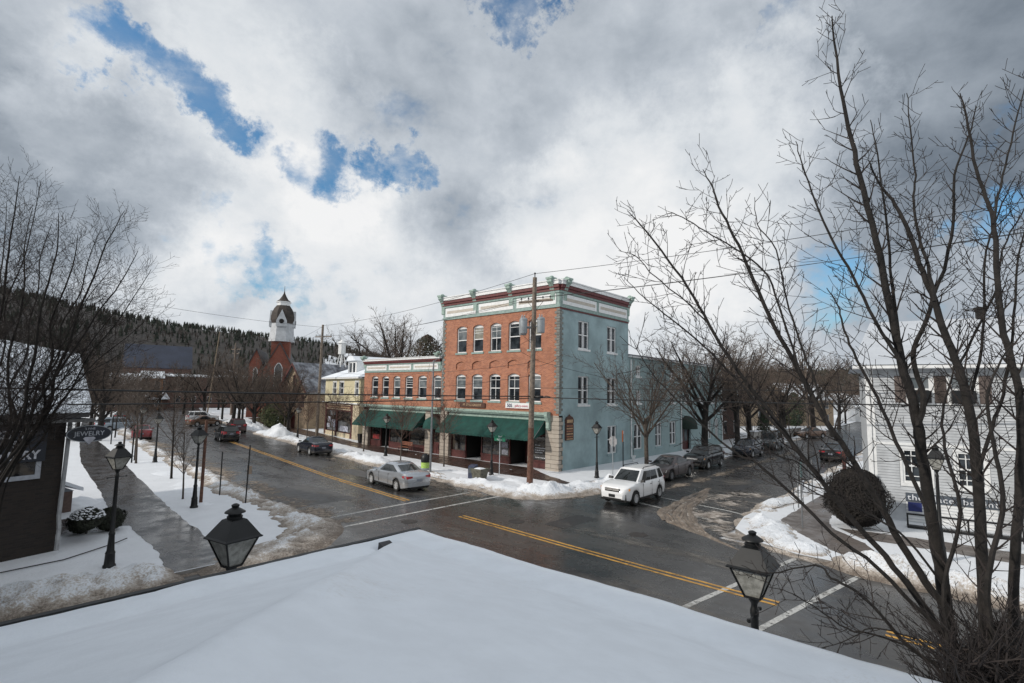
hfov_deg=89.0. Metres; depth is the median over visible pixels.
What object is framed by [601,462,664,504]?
white suv
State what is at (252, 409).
bare tree
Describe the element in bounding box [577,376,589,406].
window
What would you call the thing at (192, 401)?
bare tree
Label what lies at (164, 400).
outbuilding
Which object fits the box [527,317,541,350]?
window
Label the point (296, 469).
road patch
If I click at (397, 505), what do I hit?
road marking
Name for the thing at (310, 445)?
dark sedan
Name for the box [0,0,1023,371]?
sky
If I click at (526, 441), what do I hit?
shop door
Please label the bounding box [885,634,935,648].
road marking
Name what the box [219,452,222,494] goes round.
sign post
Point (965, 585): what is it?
snow bank
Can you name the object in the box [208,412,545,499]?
snow bank
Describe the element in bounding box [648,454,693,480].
taupe sedan
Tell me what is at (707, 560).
road slush
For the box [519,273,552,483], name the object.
utility pole
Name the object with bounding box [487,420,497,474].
street lamp
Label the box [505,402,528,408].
banner sign
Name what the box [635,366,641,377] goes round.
window
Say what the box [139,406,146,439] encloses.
street lamp
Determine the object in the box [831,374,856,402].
bare tree
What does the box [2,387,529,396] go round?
overhead wire
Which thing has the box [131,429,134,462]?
sign post
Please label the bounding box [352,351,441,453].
brick wing
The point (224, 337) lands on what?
hillside hardwoods
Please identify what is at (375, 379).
window
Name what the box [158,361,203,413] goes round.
bare tree
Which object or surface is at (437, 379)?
window
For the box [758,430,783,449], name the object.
grey suv
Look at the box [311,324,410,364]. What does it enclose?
bare tree
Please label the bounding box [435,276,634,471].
brick building
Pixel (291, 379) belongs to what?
bare tree
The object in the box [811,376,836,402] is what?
bare tree
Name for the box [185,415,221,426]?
brown estate
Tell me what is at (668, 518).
snow rut
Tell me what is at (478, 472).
planter
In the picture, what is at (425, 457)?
litter bin
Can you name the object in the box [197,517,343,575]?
snow bank
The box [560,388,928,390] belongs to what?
overhead wire
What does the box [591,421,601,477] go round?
street lamp
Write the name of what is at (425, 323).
overhead wire
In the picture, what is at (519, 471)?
shop walk
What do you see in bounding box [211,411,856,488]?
pavement
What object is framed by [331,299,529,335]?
overhead wire
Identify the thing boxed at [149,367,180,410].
bare tree
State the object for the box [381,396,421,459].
front tree
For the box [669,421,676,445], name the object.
window
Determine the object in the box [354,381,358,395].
window
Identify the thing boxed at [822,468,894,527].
round bush
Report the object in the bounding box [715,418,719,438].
window
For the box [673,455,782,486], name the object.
road slush
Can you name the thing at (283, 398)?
front tree
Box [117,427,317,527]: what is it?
snow bank
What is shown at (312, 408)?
front tree
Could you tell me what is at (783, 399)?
bare tree
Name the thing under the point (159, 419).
street lamp
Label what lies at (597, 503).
side road
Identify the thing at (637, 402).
window
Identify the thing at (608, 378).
overhead wire
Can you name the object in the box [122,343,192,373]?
blue roofed mill
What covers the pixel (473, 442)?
doorway
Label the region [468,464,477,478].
news box
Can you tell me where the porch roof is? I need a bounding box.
[0,527,940,682]
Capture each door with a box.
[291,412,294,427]
[433,429,439,453]
[526,441,527,462]
[682,429,687,449]
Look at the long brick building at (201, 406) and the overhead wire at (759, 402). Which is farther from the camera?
the long brick building at (201, 406)
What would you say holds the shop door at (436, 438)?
in the brick wing at (410, 379)
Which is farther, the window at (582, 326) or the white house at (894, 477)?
the window at (582, 326)
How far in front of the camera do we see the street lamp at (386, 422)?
43.76 m
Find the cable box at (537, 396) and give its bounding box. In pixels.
[534,395,549,397]
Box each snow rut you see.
[657,488,711,519]
[663,503,686,529]
[666,490,708,529]
[672,504,684,524]
[676,493,709,537]
[680,506,708,537]
[683,495,707,531]
[688,508,734,547]
[690,498,738,549]
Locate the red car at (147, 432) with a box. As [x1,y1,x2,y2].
[130,424,153,438]
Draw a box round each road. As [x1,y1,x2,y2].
[128,408,1022,681]
[183,544,335,579]
[542,422,861,536]
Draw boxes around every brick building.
[162,374,246,407]
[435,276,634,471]
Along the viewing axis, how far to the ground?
123.81 m
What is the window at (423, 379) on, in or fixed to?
in the brick wing at (410, 379)
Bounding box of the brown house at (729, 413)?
[722,387,739,439]
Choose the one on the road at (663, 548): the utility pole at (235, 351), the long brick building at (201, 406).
the long brick building at (201, 406)
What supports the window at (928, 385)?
in the white house at (894, 477)
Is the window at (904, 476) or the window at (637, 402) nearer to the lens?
the window at (904, 476)
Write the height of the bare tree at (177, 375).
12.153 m
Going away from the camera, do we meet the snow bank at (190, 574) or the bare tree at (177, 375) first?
the snow bank at (190, 574)
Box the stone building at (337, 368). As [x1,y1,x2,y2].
[275,339,347,428]
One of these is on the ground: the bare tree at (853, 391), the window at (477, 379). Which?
the bare tree at (853, 391)
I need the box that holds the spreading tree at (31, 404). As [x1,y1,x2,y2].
[0,148,180,512]
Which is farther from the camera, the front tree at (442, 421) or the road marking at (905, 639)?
the front tree at (442, 421)
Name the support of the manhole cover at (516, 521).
on the road at (663, 548)
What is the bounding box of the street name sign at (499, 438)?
[494,435,504,474]
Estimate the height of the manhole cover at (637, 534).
0.009 m
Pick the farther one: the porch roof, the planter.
the planter
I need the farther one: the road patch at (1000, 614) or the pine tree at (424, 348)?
the pine tree at (424, 348)
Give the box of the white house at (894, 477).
[848,307,1023,534]
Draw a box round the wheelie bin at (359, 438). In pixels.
[357,433,361,442]
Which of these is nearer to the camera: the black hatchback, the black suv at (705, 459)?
the black suv at (705, 459)
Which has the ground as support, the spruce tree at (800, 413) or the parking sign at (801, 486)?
the spruce tree at (800, 413)
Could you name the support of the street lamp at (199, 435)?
on the pavement at (135, 547)
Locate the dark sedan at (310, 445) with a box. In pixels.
[297,436,332,454]
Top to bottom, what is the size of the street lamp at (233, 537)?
3.825 m
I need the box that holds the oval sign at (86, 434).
[53,419,111,444]
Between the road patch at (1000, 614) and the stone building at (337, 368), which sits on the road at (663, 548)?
the road patch at (1000, 614)
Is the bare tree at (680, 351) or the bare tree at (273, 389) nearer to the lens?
the bare tree at (680, 351)
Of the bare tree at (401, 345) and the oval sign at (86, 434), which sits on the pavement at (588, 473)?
the bare tree at (401, 345)
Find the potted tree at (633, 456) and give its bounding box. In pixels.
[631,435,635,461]
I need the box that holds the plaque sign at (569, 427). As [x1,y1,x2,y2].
[565,415,573,440]
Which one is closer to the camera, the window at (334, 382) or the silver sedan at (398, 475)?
the silver sedan at (398, 475)
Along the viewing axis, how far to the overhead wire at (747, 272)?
25.50 m
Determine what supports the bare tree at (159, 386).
on the ground
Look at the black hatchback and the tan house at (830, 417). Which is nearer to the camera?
the black hatchback
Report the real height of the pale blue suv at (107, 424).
1.701 m
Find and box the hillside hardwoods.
[0,285,857,389]
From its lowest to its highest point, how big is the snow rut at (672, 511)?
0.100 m
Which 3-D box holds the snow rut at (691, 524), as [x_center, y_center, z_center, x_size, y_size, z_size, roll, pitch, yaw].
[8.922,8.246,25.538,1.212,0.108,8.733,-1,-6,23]
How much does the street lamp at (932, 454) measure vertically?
3.924 m
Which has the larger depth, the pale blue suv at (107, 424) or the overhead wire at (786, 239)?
the pale blue suv at (107, 424)
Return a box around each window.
[273,363,282,386]
[332,381,336,393]
[339,381,343,395]
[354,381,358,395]
[370,427,381,439]
[371,375,378,397]
[380,375,389,398]
[389,429,402,442]
[392,375,400,398]
[405,374,413,399]
[409,413,424,445]
[416,374,426,399]
[431,374,441,399]
[451,434,466,450]
[454,373,465,401]
[455,325,467,354]
[470,372,482,401]
[471,323,483,353]
[481,436,510,456]
[487,372,500,402]
[488,321,501,352]
[506,372,519,402]
[507,319,520,351]
[526,371,541,403]
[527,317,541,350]
[534,421,545,460]
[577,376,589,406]
[578,321,590,351]
[607,326,617,354]
[607,378,617,405]
[607,425,617,455]
[634,424,642,451]
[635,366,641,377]
[636,390,641,404]
[655,422,662,447]
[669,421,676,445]
[708,420,711,440]
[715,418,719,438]
[894,373,945,404]
[899,446,934,488]
[934,373,992,406]
[952,449,991,493]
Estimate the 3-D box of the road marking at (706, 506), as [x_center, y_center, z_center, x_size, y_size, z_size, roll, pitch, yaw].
[9.646,8.403,26.716,0.307,0.001,5.543,5,-7,-36]
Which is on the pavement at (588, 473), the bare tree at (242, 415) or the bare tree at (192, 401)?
the bare tree at (242, 415)
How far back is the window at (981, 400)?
22.84 m
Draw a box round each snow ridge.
[71,496,101,508]
[138,456,213,505]
[365,454,526,485]
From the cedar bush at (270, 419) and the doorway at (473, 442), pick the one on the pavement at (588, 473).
the cedar bush at (270, 419)
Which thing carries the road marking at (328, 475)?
on the road at (663, 548)
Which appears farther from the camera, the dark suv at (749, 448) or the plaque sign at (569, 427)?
the dark suv at (749, 448)
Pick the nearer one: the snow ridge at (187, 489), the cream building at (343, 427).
the snow ridge at (187, 489)
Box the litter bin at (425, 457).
[421,453,429,469]
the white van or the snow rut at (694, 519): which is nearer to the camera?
the snow rut at (694, 519)
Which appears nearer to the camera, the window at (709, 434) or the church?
the window at (709, 434)
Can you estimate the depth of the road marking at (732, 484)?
33.59 m
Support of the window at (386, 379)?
in the brick wing at (410, 379)
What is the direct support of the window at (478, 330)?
in the brick building at (585, 325)
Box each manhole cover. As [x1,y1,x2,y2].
[401,519,417,523]
[508,519,524,523]
[629,532,646,536]
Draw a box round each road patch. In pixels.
[256,485,355,507]
[289,467,316,470]
[545,515,594,528]
[565,570,636,591]
[970,605,1023,624]
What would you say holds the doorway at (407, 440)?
in the brick wing at (410, 379)
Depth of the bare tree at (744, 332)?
76.14 m
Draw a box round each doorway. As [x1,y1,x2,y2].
[382,428,389,445]
[403,430,408,448]
[467,435,480,457]
[511,439,525,463]
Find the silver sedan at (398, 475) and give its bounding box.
[366,460,430,490]
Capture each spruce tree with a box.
[755,407,770,431]
[785,392,805,425]
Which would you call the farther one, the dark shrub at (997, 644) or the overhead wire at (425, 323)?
the overhead wire at (425, 323)
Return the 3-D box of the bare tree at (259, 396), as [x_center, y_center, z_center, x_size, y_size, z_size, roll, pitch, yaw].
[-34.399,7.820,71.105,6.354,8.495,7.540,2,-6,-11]
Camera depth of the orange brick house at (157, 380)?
125.84 m
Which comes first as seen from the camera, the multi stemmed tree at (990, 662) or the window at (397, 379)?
the multi stemmed tree at (990, 662)
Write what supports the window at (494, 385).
in the brick building at (585, 325)
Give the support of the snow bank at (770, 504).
on the pavement at (779, 514)
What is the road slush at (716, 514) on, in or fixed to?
on the road at (663, 548)
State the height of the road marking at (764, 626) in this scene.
0.020 m
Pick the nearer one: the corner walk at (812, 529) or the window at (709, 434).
the corner walk at (812, 529)
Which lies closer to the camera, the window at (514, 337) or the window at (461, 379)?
the window at (514, 337)
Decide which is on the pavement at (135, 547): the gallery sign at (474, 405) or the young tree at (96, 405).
the young tree at (96, 405)
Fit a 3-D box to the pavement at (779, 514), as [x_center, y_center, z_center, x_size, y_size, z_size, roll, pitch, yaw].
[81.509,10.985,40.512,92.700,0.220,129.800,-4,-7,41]
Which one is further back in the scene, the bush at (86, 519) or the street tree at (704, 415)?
the street tree at (704, 415)
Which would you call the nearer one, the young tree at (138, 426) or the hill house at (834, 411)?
the young tree at (138, 426)
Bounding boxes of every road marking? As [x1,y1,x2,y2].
[226,440,404,500]
[229,440,407,499]
[328,491,476,517]
[344,496,500,526]
[458,516,775,605]
[660,497,741,514]
[676,473,762,507]
[682,558,799,607]
[759,576,859,630]
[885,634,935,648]
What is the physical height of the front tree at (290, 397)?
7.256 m
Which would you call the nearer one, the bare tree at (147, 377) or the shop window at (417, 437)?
the shop window at (417, 437)
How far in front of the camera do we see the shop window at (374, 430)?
51.93 m
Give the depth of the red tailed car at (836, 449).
46.09 m
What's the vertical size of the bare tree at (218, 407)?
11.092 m
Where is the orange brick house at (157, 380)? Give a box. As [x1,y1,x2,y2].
[141,371,164,409]
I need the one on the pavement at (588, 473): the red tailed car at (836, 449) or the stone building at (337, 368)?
the stone building at (337, 368)
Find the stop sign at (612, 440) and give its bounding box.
[609,436,616,474]
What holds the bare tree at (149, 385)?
on the ground
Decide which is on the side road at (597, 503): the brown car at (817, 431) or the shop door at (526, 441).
the brown car at (817, 431)
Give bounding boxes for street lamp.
[102,441,132,568]
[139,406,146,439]
[152,413,163,462]
[190,425,208,507]
[203,503,262,570]
[295,406,301,437]
[383,413,391,455]
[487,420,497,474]
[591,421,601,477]
[726,530,780,629]
[927,444,947,559]
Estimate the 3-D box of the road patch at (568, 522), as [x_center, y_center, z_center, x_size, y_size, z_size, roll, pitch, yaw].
[2.593,7.881,22.812,1.100,0.014,2.576,-4,-7,41]
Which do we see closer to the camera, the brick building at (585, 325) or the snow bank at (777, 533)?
the snow bank at (777, 533)
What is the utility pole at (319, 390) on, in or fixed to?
on the shop walk at (519, 471)
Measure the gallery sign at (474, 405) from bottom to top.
0.400 m
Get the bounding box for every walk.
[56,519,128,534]
[79,418,217,571]
[249,418,569,483]
[781,494,873,554]
[840,528,1023,564]
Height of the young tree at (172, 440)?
6.483 m
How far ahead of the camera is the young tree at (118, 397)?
43.44 m
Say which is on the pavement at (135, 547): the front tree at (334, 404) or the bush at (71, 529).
the bush at (71, 529)
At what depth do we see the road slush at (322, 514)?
28.48 m
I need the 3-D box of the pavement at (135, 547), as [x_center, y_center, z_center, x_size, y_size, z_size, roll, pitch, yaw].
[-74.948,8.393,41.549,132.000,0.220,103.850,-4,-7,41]
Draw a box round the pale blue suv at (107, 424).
[94,417,139,429]
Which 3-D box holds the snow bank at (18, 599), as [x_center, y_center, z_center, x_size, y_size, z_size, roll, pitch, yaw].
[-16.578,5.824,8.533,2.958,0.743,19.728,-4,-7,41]
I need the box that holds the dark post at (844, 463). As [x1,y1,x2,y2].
[842,451,845,468]
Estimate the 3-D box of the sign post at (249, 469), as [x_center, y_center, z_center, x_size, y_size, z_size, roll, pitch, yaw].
[-12.667,6.384,25.105,0.081,2.751,0.251,-4,-7,41]
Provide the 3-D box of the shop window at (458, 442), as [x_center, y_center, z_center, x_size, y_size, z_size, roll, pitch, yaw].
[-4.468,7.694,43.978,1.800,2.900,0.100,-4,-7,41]
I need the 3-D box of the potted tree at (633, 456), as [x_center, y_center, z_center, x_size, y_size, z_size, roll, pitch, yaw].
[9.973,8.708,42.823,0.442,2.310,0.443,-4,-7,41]
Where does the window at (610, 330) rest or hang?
in the brick building at (585, 325)
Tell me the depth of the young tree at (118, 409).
55.39 m
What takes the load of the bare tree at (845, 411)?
on the pavement at (588, 473)
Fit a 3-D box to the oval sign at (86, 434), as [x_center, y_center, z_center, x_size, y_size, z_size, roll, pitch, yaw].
[-14.556,3.097,17.704,0.100,0.824,1.654,-2,-6,26]
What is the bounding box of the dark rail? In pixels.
[906,513,1022,541]
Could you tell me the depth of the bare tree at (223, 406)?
87.46 m
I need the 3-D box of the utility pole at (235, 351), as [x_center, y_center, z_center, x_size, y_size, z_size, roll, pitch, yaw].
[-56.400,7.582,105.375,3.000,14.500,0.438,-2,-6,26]
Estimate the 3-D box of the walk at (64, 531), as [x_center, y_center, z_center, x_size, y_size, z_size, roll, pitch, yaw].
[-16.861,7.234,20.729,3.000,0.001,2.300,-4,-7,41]
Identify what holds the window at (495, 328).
in the brick building at (585, 325)
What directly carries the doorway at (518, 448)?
in the brick building at (585, 325)
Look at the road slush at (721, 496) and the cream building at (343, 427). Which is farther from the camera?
the cream building at (343, 427)
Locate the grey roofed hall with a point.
(753, 419)
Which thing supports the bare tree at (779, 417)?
on the pavement at (588, 473)
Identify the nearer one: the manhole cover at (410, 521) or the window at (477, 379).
the manhole cover at (410, 521)
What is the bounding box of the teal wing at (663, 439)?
[628,354,722,459]
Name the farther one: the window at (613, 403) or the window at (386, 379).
the window at (386, 379)
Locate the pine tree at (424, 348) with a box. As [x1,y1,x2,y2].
[402,334,442,356]
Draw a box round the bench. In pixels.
[398,441,412,451]
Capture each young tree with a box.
[92,375,112,424]
[97,376,133,437]
[108,369,158,462]
[108,373,151,447]
[117,378,165,459]
[146,373,210,478]
[160,417,200,498]
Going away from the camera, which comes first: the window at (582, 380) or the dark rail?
the dark rail
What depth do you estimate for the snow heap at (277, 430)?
59.51 m
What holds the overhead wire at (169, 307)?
attached to the utility pole at (319, 390)
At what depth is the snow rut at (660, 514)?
26.85 m
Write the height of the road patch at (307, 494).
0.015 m
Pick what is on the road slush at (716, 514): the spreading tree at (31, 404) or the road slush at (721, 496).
the road slush at (721, 496)
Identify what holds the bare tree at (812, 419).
on the pavement at (588, 473)
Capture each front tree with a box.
[270,375,310,430]
[270,377,296,426]
[294,387,319,437]
[318,388,354,442]
[350,381,383,450]
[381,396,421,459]
[427,387,463,466]
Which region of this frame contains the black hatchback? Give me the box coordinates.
[214,425,240,441]
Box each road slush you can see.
[145,437,362,521]
[225,423,485,496]
[419,490,727,567]
[672,494,743,544]
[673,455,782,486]
[701,492,1022,614]
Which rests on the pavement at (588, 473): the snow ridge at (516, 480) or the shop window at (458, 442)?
the snow ridge at (516, 480)
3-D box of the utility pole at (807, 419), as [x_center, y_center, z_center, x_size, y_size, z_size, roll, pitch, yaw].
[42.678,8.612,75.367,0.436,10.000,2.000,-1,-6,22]
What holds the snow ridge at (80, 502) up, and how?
on the pavement at (135, 547)
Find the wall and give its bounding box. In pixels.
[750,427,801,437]
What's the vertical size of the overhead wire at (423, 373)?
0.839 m
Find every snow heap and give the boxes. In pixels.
[241,420,264,431]
[260,423,295,438]
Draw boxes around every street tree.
[561,336,696,463]
[637,321,769,443]
[695,334,777,442]
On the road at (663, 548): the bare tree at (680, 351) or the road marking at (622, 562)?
the road marking at (622, 562)
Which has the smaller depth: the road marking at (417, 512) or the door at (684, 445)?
the road marking at (417, 512)
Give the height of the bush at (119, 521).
0.984 m
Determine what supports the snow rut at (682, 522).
on the road slush at (721, 496)
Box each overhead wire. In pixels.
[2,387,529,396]
[7,277,314,326]
[66,398,528,404]
[319,363,526,374]
[322,298,524,335]
[323,274,532,325]
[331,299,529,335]
[339,376,527,388]
[530,232,1022,298]
[536,202,1023,273]
[536,360,723,392]
[537,233,1021,297]
[543,397,1014,406]
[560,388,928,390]
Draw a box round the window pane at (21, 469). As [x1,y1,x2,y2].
[0,462,35,476]
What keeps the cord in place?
on the pavement at (135, 547)
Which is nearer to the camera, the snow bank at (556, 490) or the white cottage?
the snow bank at (556, 490)
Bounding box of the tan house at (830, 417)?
[773,383,833,425]
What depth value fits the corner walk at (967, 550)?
19.70 m
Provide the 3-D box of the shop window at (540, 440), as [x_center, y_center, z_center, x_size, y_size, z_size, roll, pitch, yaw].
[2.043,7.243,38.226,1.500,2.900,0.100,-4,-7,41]
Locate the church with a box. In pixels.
[246,289,295,416]
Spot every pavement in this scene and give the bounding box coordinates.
[0,409,295,586]
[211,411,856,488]
[735,461,1023,587]
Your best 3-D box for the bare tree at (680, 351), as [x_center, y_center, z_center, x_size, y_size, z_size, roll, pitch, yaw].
[22.930,5.979,63.013,11.195,12.642,10.842,4,-6,-29]
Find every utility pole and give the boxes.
[207,331,219,412]
[230,343,238,414]
[315,325,331,435]
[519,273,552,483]
[803,366,808,426]
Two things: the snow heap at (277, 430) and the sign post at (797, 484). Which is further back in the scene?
the snow heap at (277, 430)
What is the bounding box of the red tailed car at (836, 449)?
[819,443,846,461]
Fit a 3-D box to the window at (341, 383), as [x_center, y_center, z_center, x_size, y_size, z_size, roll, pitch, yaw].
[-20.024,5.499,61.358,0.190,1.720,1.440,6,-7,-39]
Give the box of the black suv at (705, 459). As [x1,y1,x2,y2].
[683,444,723,468]
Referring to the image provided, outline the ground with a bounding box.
[94,403,836,541]
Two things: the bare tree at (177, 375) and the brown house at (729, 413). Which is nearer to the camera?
the brown house at (729, 413)
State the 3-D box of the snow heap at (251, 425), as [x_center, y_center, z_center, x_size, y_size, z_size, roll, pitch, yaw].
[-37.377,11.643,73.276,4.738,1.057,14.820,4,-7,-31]
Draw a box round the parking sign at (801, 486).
[800,462,804,527]
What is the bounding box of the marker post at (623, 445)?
[622,430,623,466]
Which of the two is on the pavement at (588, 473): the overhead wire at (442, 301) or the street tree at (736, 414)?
the street tree at (736, 414)
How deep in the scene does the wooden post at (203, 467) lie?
25.02 m
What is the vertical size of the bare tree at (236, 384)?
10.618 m
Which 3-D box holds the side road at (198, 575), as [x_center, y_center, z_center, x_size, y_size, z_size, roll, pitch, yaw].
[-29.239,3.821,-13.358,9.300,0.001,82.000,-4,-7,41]
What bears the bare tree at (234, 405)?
on the ground
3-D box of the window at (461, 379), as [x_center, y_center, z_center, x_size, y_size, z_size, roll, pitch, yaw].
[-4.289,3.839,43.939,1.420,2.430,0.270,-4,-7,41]
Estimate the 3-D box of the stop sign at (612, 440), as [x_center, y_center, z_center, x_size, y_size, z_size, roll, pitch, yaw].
[6.947,7.826,35.830,0.094,2.601,0.702,5,-7,-36]
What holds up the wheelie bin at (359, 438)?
on the pavement at (588, 473)
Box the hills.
[0,294,858,392]
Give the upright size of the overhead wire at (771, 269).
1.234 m
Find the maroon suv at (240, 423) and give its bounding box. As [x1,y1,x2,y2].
[226,418,246,431]
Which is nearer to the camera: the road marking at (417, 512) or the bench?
the road marking at (417, 512)
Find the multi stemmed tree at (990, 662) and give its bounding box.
[606,0,1023,682]
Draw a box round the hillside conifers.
[0,285,859,392]
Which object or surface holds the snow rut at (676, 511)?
on the road slush at (721, 496)
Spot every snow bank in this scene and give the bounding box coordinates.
[0,562,184,621]
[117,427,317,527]
[182,571,197,576]
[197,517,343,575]
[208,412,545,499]
[517,474,612,498]
[724,436,804,458]
[734,513,830,563]
[740,451,862,515]
[822,550,1023,613]
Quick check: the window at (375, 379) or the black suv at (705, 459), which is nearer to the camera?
the black suv at (705, 459)
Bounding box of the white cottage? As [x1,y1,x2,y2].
[836,395,860,421]
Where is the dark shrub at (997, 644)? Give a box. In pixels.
[953,621,1021,682]
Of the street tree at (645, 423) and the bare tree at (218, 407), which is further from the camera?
the bare tree at (218, 407)
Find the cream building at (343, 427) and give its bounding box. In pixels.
[321,356,381,439]
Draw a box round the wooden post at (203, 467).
[199,420,207,502]
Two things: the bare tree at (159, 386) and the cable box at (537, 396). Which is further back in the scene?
the bare tree at (159, 386)
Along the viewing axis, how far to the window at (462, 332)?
44.45 m
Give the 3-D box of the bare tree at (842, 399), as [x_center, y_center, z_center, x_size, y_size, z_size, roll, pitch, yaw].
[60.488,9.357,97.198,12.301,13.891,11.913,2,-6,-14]
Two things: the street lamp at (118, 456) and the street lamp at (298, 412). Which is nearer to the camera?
the street lamp at (118, 456)
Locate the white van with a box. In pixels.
[185,411,218,419]
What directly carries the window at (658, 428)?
in the teal wing at (663, 439)
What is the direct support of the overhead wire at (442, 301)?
attached to the utility pole at (319, 390)
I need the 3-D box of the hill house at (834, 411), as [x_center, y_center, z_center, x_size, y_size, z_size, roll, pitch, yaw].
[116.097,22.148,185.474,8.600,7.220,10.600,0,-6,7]
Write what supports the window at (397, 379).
in the brick wing at (410, 379)
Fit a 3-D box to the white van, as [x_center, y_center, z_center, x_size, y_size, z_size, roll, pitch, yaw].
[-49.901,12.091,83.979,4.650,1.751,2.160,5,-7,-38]
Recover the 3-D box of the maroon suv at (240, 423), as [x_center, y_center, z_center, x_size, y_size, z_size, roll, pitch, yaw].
[-35.173,10.653,66.439,2.160,1.701,4.650,5,-7,-36]
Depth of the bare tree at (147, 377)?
67.40 m
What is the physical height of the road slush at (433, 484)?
0.023 m
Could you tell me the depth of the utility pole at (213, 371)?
92.72 m
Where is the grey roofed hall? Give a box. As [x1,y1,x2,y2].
[739,396,777,425]
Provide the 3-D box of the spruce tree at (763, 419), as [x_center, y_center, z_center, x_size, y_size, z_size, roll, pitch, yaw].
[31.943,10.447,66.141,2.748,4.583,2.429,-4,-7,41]
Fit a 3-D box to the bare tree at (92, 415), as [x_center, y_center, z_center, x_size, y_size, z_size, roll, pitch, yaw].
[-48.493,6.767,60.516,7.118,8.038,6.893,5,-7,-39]
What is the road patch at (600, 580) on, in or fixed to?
on the road at (663, 548)
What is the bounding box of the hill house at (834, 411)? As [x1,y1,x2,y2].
[833,393,843,413]
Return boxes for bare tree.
[40,333,159,440]
[76,356,133,426]
[85,350,164,416]
[86,371,129,424]
[129,368,161,414]
[130,370,173,424]
[145,392,159,412]
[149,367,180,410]
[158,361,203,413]
[163,363,193,396]
[165,350,236,410]
[174,369,209,410]
[198,367,231,409]
[200,346,274,418]
[201,355,248,410]
[205,375,245,418]
[213,354,283,417]
[217,359,288,421]
[219,374,261,418]
[232,369,281,422]
[258,369,286,406]
[262,367,317,430]
[264,359,330,403]
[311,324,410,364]
[335,306,442,357]
[656,340,760,415]
[681,326,777,401]
[712,339,798,437]
[740,360,777,429]
[749,339,837,427]
[764,335,853,426]
[767,380,795,422]
[810,356,859,428]
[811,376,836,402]
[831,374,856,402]
[831,387,858,423]
[842,374,859,407]
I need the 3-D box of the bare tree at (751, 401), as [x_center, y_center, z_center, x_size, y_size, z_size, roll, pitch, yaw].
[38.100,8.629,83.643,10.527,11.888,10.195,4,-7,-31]
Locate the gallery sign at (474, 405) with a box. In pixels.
[460,402,484,407]
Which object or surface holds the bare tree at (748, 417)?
on the pavement at (588, 473)
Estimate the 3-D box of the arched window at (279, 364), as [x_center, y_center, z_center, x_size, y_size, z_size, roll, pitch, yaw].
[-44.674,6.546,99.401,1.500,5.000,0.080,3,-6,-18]
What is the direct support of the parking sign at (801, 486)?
on the corner walk at (812, 529)
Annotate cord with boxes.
[0,538,126,572]
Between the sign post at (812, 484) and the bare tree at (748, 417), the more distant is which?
the bare tree at (748, 417)
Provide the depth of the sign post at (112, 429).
48.99 m
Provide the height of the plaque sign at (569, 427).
1.840 m
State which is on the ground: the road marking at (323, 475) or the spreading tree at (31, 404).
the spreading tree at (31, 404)
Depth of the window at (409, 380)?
48.72 m
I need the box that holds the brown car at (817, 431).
[793,427,825,438]
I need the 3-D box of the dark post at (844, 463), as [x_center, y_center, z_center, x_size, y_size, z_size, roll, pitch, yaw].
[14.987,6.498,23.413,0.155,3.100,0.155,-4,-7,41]
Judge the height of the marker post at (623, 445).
2.750 m
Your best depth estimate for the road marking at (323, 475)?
33.55 m
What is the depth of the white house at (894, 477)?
23.54 m
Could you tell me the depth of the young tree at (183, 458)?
25.72 m
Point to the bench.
(408, 443)
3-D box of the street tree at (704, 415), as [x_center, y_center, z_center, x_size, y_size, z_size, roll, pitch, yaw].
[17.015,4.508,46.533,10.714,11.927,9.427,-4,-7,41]
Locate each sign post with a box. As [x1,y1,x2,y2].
[110,415,113,443]
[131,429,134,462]
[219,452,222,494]
[245,445,251,502]
[796,463,798,507]
[811,460,813,501]
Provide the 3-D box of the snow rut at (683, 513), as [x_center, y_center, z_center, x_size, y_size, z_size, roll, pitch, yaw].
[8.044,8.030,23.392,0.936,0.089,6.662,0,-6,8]
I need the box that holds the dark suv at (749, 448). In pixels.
[731,438,763,457]
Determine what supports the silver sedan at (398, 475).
on the road at (663, 548)
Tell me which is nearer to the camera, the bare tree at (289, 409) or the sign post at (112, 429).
the sign post at (112, 429)
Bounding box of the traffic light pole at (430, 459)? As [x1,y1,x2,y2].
[428,358,439,471]
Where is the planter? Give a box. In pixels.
[470,467,488,478]
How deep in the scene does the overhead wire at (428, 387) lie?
40.26 m
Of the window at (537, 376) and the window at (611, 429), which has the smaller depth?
the window at (537, 376)
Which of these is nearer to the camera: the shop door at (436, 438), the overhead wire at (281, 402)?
the overhead wire at (281, 402)
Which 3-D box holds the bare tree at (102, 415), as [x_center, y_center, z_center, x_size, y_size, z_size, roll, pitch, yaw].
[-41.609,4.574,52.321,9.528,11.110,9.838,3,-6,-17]
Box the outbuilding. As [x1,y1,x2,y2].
[146,392,169,409]
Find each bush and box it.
[63,510,89,533]
[69,506,105,533]
[96,506,127,530]
[256,403,291,427]
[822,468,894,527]
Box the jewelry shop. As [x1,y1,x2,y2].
[0,340,95,561]
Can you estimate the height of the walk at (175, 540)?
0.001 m

